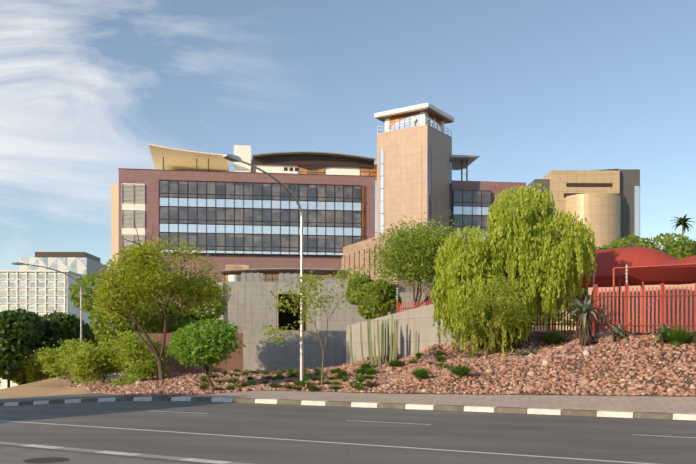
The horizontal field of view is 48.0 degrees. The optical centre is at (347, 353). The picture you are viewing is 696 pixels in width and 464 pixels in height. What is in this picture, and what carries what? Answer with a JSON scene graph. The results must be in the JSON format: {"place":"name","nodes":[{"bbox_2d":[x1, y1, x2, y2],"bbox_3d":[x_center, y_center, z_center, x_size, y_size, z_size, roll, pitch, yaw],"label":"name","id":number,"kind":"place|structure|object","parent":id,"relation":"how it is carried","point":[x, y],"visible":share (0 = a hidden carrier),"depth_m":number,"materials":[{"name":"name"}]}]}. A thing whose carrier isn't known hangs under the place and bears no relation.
{"place":"outdoors","nodes":[
{"label":"outdoors","id":0,"kind":"place"},
{"bbox_2d":[0,444,231,463],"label":"road marking","id":1,"kind":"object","parent":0,"point":[125,456],"depth_m":13.60,"materials":[{"name":"white paint"}]},
{"bbox_2d":[0,446,187,463],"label":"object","id":2,"kind":"object","parent":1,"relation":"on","point":[11,455],"visible":1,"depth_m":13.13,"materials":[{"name":"grey metal"}]},
{"bbox_2d":[0,401,695,463],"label":"road","id":3,"kind":"structure","parent":0,"point":[595,438],"depth_m":17.38,"materials":[{"name":"grey asphalt"}]},
{"bbox_2d":[0,441,251,463],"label":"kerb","id":4,"kind":"structure","parent":3,"relation":"on","point":[126,453],"depth_m":13.84,"materials":[{"name":"grey"}]},
{"bbox_2d":[0,397,695,419],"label":"kerb","id":5,"kind":"structure","parent":3,"relation":"on","point":[647,415],"depth_m":25.21,"materials":[{"name":"white concrete"}]},
{"bbox_2d":[6,408,695,463],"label":"road markings","id":6,"kind":"object","parent":3,"relation":"on","point":[364,444],"visible":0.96,"depth_m":15.76,"materials":[{"name":"paint"}]},
{"bbox_2d":[0,332,695,413],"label":"embankment terrain","id":7,"kind":"structure","parent":0,"point":[54,388],"depth_m":26.95,"materials":[{"name":"beige"}]},
{"bbox_2d":[31,338,107,385],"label":"bush","id":8,"kind":"object","parent":7,"relation":"on","point":[54,360],"visible":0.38,"depth_m":49.13,"materials":[{"name":"green plant"}]},
{"bbox_2d":[62,339,128,385],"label":"bush","id":9,"kind":"object","parent":7,"relation":"on","point":[85,360],"visible":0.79,"depth_m":45.08,"materials":[{"name":"green plant"}]},
{"bbox_2d":[97,330,174,386],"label":"bush","id":10,"kind":"object","parent":7,"relation":"on","point":[133,350],"visible":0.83,"depth_m":43.25,"materials":[{"name":"green plant"}]},
{"bbox_2d":[78,222,231,380],"bbox_3d":[-9.543,-2.443,39.743,7.095,8.439,6.403,0,0,-1],"label":"acacia tree","id":11,"kind":"object","parent":7,"relation":"on","point":[145,279],"visible":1,"depth_m":39.13,"materials":[{"name":"green plant"}]},
{"bbox_2d":[197,376,207,381],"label":"shrub","id":12,"kind":"object","parent":7,"relation":"on","point":[203,379],"visible":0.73,"depth_m":36.58,"materials":[{"name":"green plant"}]},
{"bbox_2d":[194,382,211,389],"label":"shrub","id":13,"kind":"object","parent":7,"relation":"on","point":[204,386],"visible":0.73,"depth_m":32.37,"materials":[{"name":"green plant"}]},
{"bbox_2d":[167,318,245,386],"bbox_3d":[-6.113,0.103,33.434,3.103,3.288,3.995,0,0,-16],"label":"small tree","id":14,"kind":"object","parent":7,"relation":"on","point":[207,343],"visible":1,"depth_m":32.24,"materials":[{"name":"green plant"}]},
{"bbox_2d":[222,385,242,389],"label":"shrub","id":15,"kind":"object","parent":7,"relation":"on","point":[230,387],"visible":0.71,"depth_m":31.72,"materials":[{"name":"green plant"}]},
{"bbox_2d":[224,378,241,382],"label":"shrub","id":16,"kind":"object","parent":7,"relation":"on","point":[232,381],"visible":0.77,"depth_m":36.08,"materials":[{"name":"green plant"}]},
{"bbox_2d":[223,154,303,380],"bbox_3d":[-3.142,-2.807,30.644,0.384,8.940,5.242,0,0,30],"label":"street lamp","id":17,"kind":"object","parent":7,"relation":"on","point":[232,158],"visible":0.9,"depth_m":32.69,"materials":[{"name":"grey metal"}]},
{"bbox_2d":[264,381,286,387],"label":"shrub","id":18,"kind":"object","parent":7,"relation":"on","point":[276,385],"visible":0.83,"depth_m":31.70,"materials":[{"name":"green plant"}]},
{"bbox_2d":[270,375,284,378],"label":"shrub","id":19,"kind":"object","parent":7,"relation":"on","point":[276,377],"visible":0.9,"depth_m":36.76,"materials":[{"name":"green plant"}]},
{"bbox_2d":[298,381,310,386],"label":"shrub","id":20,"kind":"object","parent":7,"relation":"on","point":[302,383],"visible":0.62,"depth_m":31.53,"materials":[{"name":"green plant"}]},
{"bbox_2d":[131,304,481,375],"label":"retaining walls","id":21,"kind":"structure","parent":7,"relation":"on","point":[255,353],"depth_m":47.44,"materials":[{"name":"concrete"}]},
{"bbox_2d":[305,384,318,391],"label":"shrub","id":22,"kind":"object","parent":7,"relation":"on","point":[311,388],"visible":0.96,"depth_m":30.36,"materials":[{"name":"green plant"}]},
{"bbox_2d":[308,376,324,380],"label":"shrub","id":23,"kind":"object","parent":7,"relation":"on","point":[316,378],"visible":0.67,"depth_m":33.25,"materials":[{"name":"green plant"}]},
{"bbox_2d":[254,262,386,384],"bbox_3d":[-1.452,-1.029,31.964,5.456,5.272,3.506,0,0,-23],"label":"young tree","id":24,"kind":"object","parent":7,"relation":"on","point":[304,295],"visible":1,"depth_m":31.79,"materials":[{"name":"green plant"}]},
{"bbox_2d":[326,385,341,389],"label":"shrub","id":25,"kind":"object","parent":7,"relation":"on","point":[334,387],"visible":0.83,"depth_m":30.44,"materials":[{"name":"green plant"}]},
{"bbox_2d":[335,371,347,375],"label":"shrub","id":26,"kind":"object","parent":7,"relation":"on","point":[342,373],"visible":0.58,"depth_m":34.78,"materials":[{"name":"green plant"}]},
{"bbox_2d":[341,377,350,381],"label":"shrub","id":27,"kind":"object","parent":7,"relation":"on","point":[344,379],"visible":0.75,"depth_m":32.20,"materials":[{"name":"green plant"}]},
{"bbox_2d":[351,369,364,373],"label":"shrub","id":28,"kind":"object","parent":7,"relation":"on","point":[358,371],"visible":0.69,"depth_m":34.48,"materials":[{"name":"green plant"}]},
{"bbox_2d":[355,377,364,382],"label":"shrub","id":29,"kind":"object","parent":7,"relation":"on","point":[360,379],"visible":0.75,"depth_m":31.21,"materials":[{"name":"green plant"}]},
{"bbox_2d":[359,363,370,368],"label":"shrub","id":30,"kind":"object","parent":7,"relation":"on","point":[365,365],"visible":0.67,"depth_m":35.53,"materials":[{"name":"green plant"}]},
{"bbox_2d":[362,374,376,378],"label":"shrub","id":31,"kind":"object","parent":7,"relation":"on","point":[369,377],"visible":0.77,"depth_m":32.92,"materials":[{"name":"green plant"}]},
{"bbox_2d":[361,379,379,387],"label":"shrub","id":32,"kind":"object","parent":7,"relation":"on","point":[371,384],"visible":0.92,"depth_m":30.18,"materials":[{"name":"green plant"}]},
{"bbox_2d":[367,367,379,374],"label":"shrub","id":33,"kind":"object","parent":7,"relation":"on","point":[373,372],"visible":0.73,"depth_m":33.98,"materials":[{"name":"green plant"}]},
{"bbox_2d":[64,329,695,396],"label":"embankment rocks","id":34,"kind":"object","parent":7,"relation":"on","point":[185,382],"visible":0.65,"depth_m":29.00,"materials":[{"name":"brown stone"}]},
{"bbox_2d":[288,372,299,376],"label":"shrub","id":35,"kind":"object","parent":34,"relation":"on","point":[293,374],"visible":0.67,"depth_m":37.15,"materials":[{"name":"green plant"}]},
{"bbox_2d":[350,315,416,365],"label":"cactus","id":36,"kind":"object","parent":7,"relation":"on","point":[391,353],"visible":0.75,"depth_m":40.40,"materials":[{"name":"green plant"}]},
{"bbox_2d":[387,359,401,366],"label":"shrub","id":37,"kind":"object","parent":7,"relation":"on","point":[396,363],"visible":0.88,"depth_m":34.35,"materials":[{"name":"green plant"}]},
{"bbox_2d":[405,367,432,379],"bbox_3d":[2.745,0.735,29.414,1.298,0.511,1.345,0,0,-1],"label":"shrub","id":38,"kind":"object","parent":7,"relation":"on","point":[420,374],"visible":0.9,"depth_m":29.26,"materials":[{"name":"green plant"}]},
{"bbox_2d":[436,355,448,361],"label":"shrub","id":39,"kind":"object","parent":7,"relation":"on","point":[440,358],"visible":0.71,"depth_m":34.00,"materials":[{"name":"green plant"}]},
{"bbox_2d":[444,363,478,377],"bbox_3d":[4.141,0.613,28.768,1.639,0.547,1.605,0,0,-1],"label":"shrub","id":40,"kind":"object","parent":7,"relation":"on","point":[462,371],"visible":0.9,"depth_m":28.56,"materials":[{"name":"green plant"}]},
{"bbox_2d":[459,349,481,357],"bbox_3d":[5.604,0.142,35.078,1.551,0.801,1.340,0,0,-1],"label":"aloe plant","id":41,"kind":"object","parent":7,"relation":"on","point":[470,355],"visible":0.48,"depth_m":34.97,"materials":[{"name":"green plant"}]},
{"bbox_2d":[446,270,540,357],"bbox_3d":[6.092,-1.419,32.314,3.878,3.935,4.398,0,0,-1],"label":"small tree","id":42,"kind":"object","parent":7,"relation":"on","point":[500,297],"visible":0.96,"depth_m":32.57,"materials":[{"name":"green plant"}]},
{"bbox_2d":[430,183,596,357],"bbox_3d":[7.365,-3.596,34.767,7.294,8.101,3.994,0,0,-1],"label":"pepper tree","id":43,"kind":"object","parent":7,"relation":"on","point":[525,244],"visible":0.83,"depth_m":34.22,"materials":[{"name":"green plant"}]},
{"bbox_2d":[507,348,528,356],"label":"aloe plant","id":44,"kind":"object","parent":7,"relation":"on","point":[519,353],"visible":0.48,"depth_m":33.18,"materials":[{"name":"green plant"}]},
{"bbox_2d":[517,347,544,355],"bbox_3d":[7.756,0.095,33.032,1.390,0.804,1.267,0,0,32],"label":"aloe plant","id":45,"kind":"object","parent":7,"relation":"on","point":[532,351],"visible":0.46,"depth_m":32.87,"materials":[{"name":"green plant"}]},
{"bbox_2d":[396,264,695,335],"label":"palisade fence","id":46,"kind":"object","parent":7,"relation":"on","point":[595,296],"visible":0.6,"depth_m":29.45,"materials":[{"name":"red metal"}]},
{"bbox_2d":[539,330,568,344],"bbox_3d":[9.161,-0.758,34.844,1.917,0.754,1.900,0,0,16],"label":"shrub","id":47,"kind":"object","parent":7,"relation":"on","point":[553,337],"visible":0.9,"depth_m":34.59,"materials":[{"name":"green plant"}]},
{"bbox_2d":[555,294,614,345],"bbox_3d":[8.918,-1.125,29.570,2.422,2.268,2.193,0,0,-1],"label":"aloe plant","id":48,"kind":"object","parent":7,"relation":"on","point":[584,333],"visible":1,"depth_m":29.36,"materials":[{"name":"green plant"}]},
{"bbox_2d":[597,324,637,342],"bbox_3d":[10.066,-0.663,29.051,1.605,1.109,1.432,0,0,28],"label":"aloe plant","id":49,"kind":"object","parent":7,"relation":"on","point":[617,331],"visible":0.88,"depth_m":28.92,"materials":[{"name":"green plant"}]},
{"bbox_2d":[643,322,685,345],"bbox_3d":[11.380,-0.642,28.086,1.630,1.062,1.469,0,0,-1],"label":"aloe plant","id":50,"kind":"object","parent":7,"relation":"on","point":[664,327],"visible":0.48,"depth_m":27.94,"materials":[{"name":"green plant"}]},
{"bbox_2d":[650,325,695,345],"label":"shrub","id":51,"kind":"object","parent":7,"relation":"on","point":[678,337],"visible":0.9,"depth_m":27.32,"materials":[{"name":"green plant"}]},
{"bbox_2d":[684,328,695,343],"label":"aloe plant","id":52,"kind":"object","parent":7,"relation":"on","point":[694,339],"visible":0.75,"depth_m":27.32,"materials":[{"name":"green plant"}]},
{"bbox_2d":[0,0,695,324],"label":"sky","id":53,"kind":"structure","parent":0,"point":[531,89],"materials":[{"name":"blue"}]},
{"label":"upper lot ground","id":54,"kind":"structure","parent":0,"visible":0},
{"bbox_2d":[345,273,401,319],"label":"bush","id":55,"kind":"object","parent":54,"relation":"on","point":[387,294],"visible":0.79,"depth_m":60.80,"materials":[{"name":"green plant"}]},
{"bbox_2d":[354,212,481,308],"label":"podium tree","id":56,"kind":"object","parent":54,"relation":"on","point":[411,253],"visible":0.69,"depth_m":54.78,"materials":[{"name":"green plant"}]},
{"bbox_2d":[532,307,557,323],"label":"tree","id":57,"kind":"object","parent":54,"relation":"on","point":[539,317],"visible":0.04,"depth_m":87.28,"materials":[{"name":"green plant"}]},
{"bbox_2d":[539,292,575,329],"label":"tree","id":58,"kind":"object","parent":54,"relation":"on","point":[563,317],"depth_m":81.12,"materials":[{"name":"green plant"}]},
{"bbox_2d":[573,247,587,307],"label":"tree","id":59,"kind":"object","parent":54,"relation":"on","point":[584,291],"visible":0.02,"depth_m":66.66,"materials":[{"name":"green plant"}]},
{"bbox_2d":[547,247,695,329],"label":"carport","id":60,"kind":"object","parent":54,"relation":"on","point":[608,261],"visible":0.42,"depth_m":38.74,"materials":[{"name":"red fabric"}]},
{"bbox_2d":[568,249,683,306],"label":"tree","id":61,"kind":"object","parent":54,"relation":"on","point":[670,250],"depth_m":73.73,"materials":[{"name":"green plant"}]},
{"bbox_2d":[588,283,694,332],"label":"lot wall","id":62,"kind":"structure","parent":54,"relation":"on","point":[654,287],"depth_m":44.95,"materials":[{"name":"beige paint"}]},
{"bbox_2d":[602,232,695,258],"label":"tree","id":63,"kind":"object","parent":54,"relation":"on","point":[667,240],"visible":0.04,"depth_m":70.27,"materials":[{"name":"green plant"}]},
{"bbox_2d":[613,255,695,336],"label":"carport","id":64,"kind":"object","parent":54,"relation":"on","point":[683,269],"visible":0.81,"depth_m":34.16,"materials":[{"name":"red"}]},
{"bbox_2d":[663,240,695,254],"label":"tree","id":65,"kind":"object","parent":54,"relation":"on","point":[693,241],"visible":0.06,"depth_m":79.65,"materials":[{"name":"green plant"}]},
{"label":"bank ground","id":66,"kind":"structure","parent":0,"visible":0},
{"bbox_2d":[0,356,48,387],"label":"tree","id":67,"kind":"object","parent":66,"relation":"on","point":[11,378],"visible":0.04,"depth_m":108.87,"materials":[{"name":"green plant"}]},
{"bbox_2d":[6,345,70,381],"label":"bush","id":68,"kind":"object","parent":66,"relation":"on","point":[38,373],"visible":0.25,"depth_m":57.74,"materials":[{"name":"green plant"}]},
{"bbox_2d":[12,372,71,384],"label":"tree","id":69,"kind":"object","parent":66,"relation":"on","point":[18,383],"depth_m":147.13,"materials":[{"name":"green plant"}]},
{"bbox_2d":[0,308,91,384],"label":"dark tree","id":70,"kind":"object","parent":66,"relation":"on","point":[32,330],"visible":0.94,"depth_m":57.05,"materials":[{"name":"green plant"}]},
{"bbox_2d":[11,262,81,340],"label":"street lamp","id":71,"kind":"object","parent":66,"relation":"on","point":[17,263],"visible":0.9,"depth_m":56.39,"materials":[{"name":"grey metal"}]},
{"bbox_2d":[33,314,98,376],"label":"dark tree","id":72,"kind":"object","parent":66,"relation":"on","point":[93,340],"visible":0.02,"depth_m":85.97,"materials":[{"name":"green plant"}]},
{"bbox_2d":[97,338,118,373],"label":"shrub","id":73,"kind":"object","parent":66,"relation":"on","point":[111,370],"depth_m":93.36,"materials":[{"name":"green plant"}]},
{"bbox_2d":[69,269,161,372],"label":"acacia tree","id":74,"kind":"object","parent":66,"relation":"on","point":[100,326],"visible":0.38,"depth_m":74.42,"materials":[{"name":"green plant"}]},
{"bbox_2d":[146,294,226,332],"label":"acacia tree","id":75,"kind":"object","parent":66,"relation":"on","point":[175,325],"visible":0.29,"depth_m":79.25,"materials":[{"name":"green plant"}]},
{"bbox_2d":[145,283,227,331],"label":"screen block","id":76,"kind":"structure","parent":66,"relation":"on","point":[224,317],"depth_m":93.51,"materials":[{"name":"grey concrete"}]},
{"bbox_2d":[111,144,525,373],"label":"building","id":77,"kind":"structure","parent":66,"relation":"on","point":[240,224],"depth_m":117.39,"materials":[{"name":"brown brick"}]},
{"bbox_2d":[341,230,443,304],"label":"podium block","id":78,"kind":"structure","parent":77,"relation":"on","point":[352,256],"depth_m":110.63,"materials":[{"name":"beige concrete"}]},
{"bbox_2d":[374,103,453,235],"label":"tower block","id":79,"kind":"structure","parent":66,"relation":"on","point":[414,161],"depth_m":117.67,"materials":[{"name":"beige stone"}]},
{"bbox_3d":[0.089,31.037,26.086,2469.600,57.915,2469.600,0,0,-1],"label":"ground","id":80,"kind":"structure","parent":0,"visible":0},
{"bbox_2d":[0,252,106,388],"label":"office","id":81,"kind":"structure","parent":80,"relation":"on","point":[41,292],"depth_m":297.99,"materials":[{"name":"white concrete"}]},
{"bbox_2d":[526,169,639,330],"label":"museum building","id":82,"kind":"structure","parent":80,"relation":"on","point":[606,203],"depth_m":220.77,"materials":[{"name":"beige concrete"}]},
{"bbox_2d":[671,214,694,238],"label":"palm","id":83,"kind":"object","parent":80,"relation":"on","point":[682,221],"visible":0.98,"depth_m":150.72,"materials":[{"name":"green plant"}]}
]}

